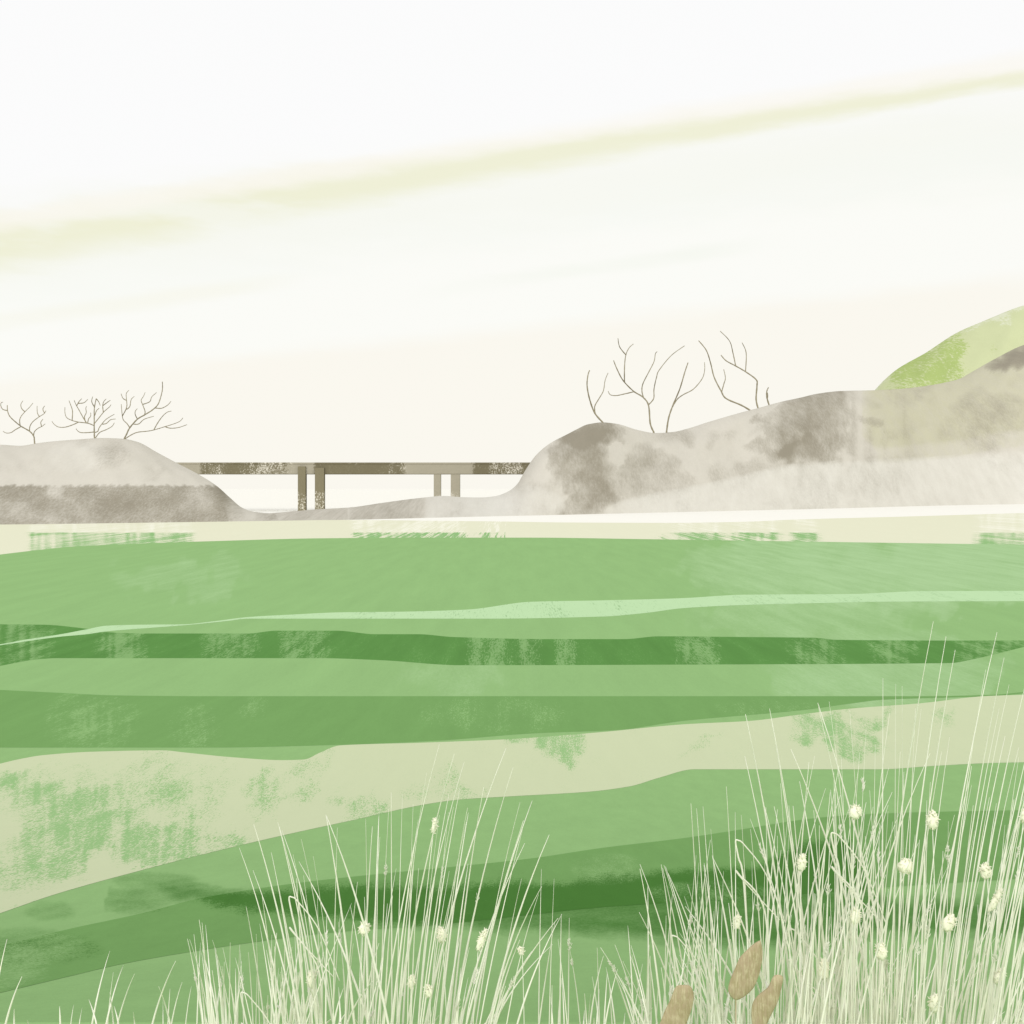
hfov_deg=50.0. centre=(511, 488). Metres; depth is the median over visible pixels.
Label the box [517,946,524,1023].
seeding plant
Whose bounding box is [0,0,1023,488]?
sky
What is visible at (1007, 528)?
stubble field
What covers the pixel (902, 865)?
seeding plant
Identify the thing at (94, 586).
grass field
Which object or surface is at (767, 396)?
bare tree
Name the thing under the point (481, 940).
seeding plant
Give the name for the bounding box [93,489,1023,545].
water
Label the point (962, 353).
green hill
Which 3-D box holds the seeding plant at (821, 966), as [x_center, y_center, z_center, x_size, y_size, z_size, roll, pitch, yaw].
[0.871,1.649,3.071,0.038,0.678,0.033,0,0,0]
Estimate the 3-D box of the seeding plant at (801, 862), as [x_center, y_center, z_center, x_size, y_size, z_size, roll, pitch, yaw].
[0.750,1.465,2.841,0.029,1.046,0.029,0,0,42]
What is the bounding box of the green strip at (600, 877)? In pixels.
[0,810,1023,992]
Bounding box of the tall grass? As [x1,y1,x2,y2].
[0,621,1023,1023]
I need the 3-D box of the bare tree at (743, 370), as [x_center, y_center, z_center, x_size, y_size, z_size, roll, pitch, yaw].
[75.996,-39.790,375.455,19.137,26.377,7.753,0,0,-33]
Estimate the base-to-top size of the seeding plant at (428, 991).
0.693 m
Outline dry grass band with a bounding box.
[0,695,1023,912]
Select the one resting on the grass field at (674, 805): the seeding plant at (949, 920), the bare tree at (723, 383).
the seeding plant at (949, 920)
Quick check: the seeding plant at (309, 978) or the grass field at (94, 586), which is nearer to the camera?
the seeding plant at (309, 978)
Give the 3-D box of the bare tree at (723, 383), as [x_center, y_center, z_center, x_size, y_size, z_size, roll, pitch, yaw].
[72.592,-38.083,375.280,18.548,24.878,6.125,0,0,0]
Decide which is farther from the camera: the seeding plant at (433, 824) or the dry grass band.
the dry grass band
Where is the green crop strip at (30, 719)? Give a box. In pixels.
[0,690,1022,747]
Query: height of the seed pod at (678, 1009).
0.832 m
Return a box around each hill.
[0,438,278,524]
[271,345,1023,520]
[875,306,1023,389]
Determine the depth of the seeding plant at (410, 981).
3.01 m
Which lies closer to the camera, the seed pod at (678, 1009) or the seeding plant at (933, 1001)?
the seed pod at (678, 1009)
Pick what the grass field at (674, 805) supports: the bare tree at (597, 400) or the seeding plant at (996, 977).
the seeding plant at (996, 977)
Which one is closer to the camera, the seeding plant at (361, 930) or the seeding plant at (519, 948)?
the seeding plant at (361, 930)
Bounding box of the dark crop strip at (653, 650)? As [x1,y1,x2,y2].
[0,624,1023,665]
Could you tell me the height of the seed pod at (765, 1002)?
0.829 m
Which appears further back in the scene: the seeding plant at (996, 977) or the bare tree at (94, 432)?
the bare tree at (94, 432)
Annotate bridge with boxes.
[176,462,529,510]
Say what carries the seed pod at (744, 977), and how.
on the grass field at (674, 805)
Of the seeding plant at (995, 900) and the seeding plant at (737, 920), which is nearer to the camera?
the seeding plant at (995, 900)
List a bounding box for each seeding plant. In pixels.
[305,970,316,1023]
[357,921,370,1020]
[406,974,415,1023]
[412,817,439,1023]
[423,983,432,1023]
[435,926,447,1023]
[473,927,487,1023]
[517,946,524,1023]
[731,913,741,1023]
[796,853,806,1023]
[817,957,829,1010]
[848,804,862,1023]
[849,907,862,1023]
[874,941,887,1023]
[895,857,912,1021]
[925,809,939,1023]
[927,993,941,1017]
[936,913,957,1016]
[977,888,1003,1023]
[978,862,995,1022]
[991,967,1006,1019]
[999,808,1023,1023]
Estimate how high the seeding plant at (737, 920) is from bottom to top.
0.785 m
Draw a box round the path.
[0,591,1023,644]
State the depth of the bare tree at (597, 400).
303.38 m
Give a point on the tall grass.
(838, 1009)
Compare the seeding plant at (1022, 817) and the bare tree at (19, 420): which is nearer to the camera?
the seeding plant at (1022, 817)
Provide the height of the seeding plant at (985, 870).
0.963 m
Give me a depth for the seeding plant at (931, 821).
2.85 m
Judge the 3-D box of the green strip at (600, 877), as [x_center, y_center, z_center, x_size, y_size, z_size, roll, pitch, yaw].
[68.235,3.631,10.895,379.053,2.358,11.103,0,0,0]
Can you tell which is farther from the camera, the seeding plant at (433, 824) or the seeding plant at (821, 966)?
the seeding plant at (821, 966)
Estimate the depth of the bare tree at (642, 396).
324.62 m
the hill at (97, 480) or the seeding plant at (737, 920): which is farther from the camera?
the hill at (97, 480)
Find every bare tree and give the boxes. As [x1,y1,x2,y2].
[0,401,45,443]
[52,396,113,437]
[121,382,185,438]
[586,370,607,422]
[608,340,683,432]
[666,362,704,432]
[699,341,749,409]
[720,331,758,407]
[766,387,769,404]
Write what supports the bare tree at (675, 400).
on the hill at (960, 441)
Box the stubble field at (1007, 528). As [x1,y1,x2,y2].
[0,513,1023,553]
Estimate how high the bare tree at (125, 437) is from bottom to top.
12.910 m
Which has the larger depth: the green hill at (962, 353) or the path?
the green hill at (962, 353)
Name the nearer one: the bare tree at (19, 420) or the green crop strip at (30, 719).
the green crop strip at (30, 719)
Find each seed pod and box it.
[660,985,693,1023]
[728,941,762,1023]
[751,975,782,1023]
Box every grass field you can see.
[0,538,1023,706]
[0,707,1023,1023]
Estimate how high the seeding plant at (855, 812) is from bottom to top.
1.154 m
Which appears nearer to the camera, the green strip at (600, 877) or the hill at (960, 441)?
the green strip at (600, 877)
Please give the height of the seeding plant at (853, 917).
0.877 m
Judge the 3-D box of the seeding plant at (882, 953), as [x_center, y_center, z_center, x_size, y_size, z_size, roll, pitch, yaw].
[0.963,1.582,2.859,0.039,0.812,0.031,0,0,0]
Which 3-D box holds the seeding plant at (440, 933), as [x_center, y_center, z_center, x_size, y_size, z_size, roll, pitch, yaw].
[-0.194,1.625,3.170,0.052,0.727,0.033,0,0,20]
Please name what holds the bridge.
on the water
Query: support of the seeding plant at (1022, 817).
on the grass field at (674, 805)

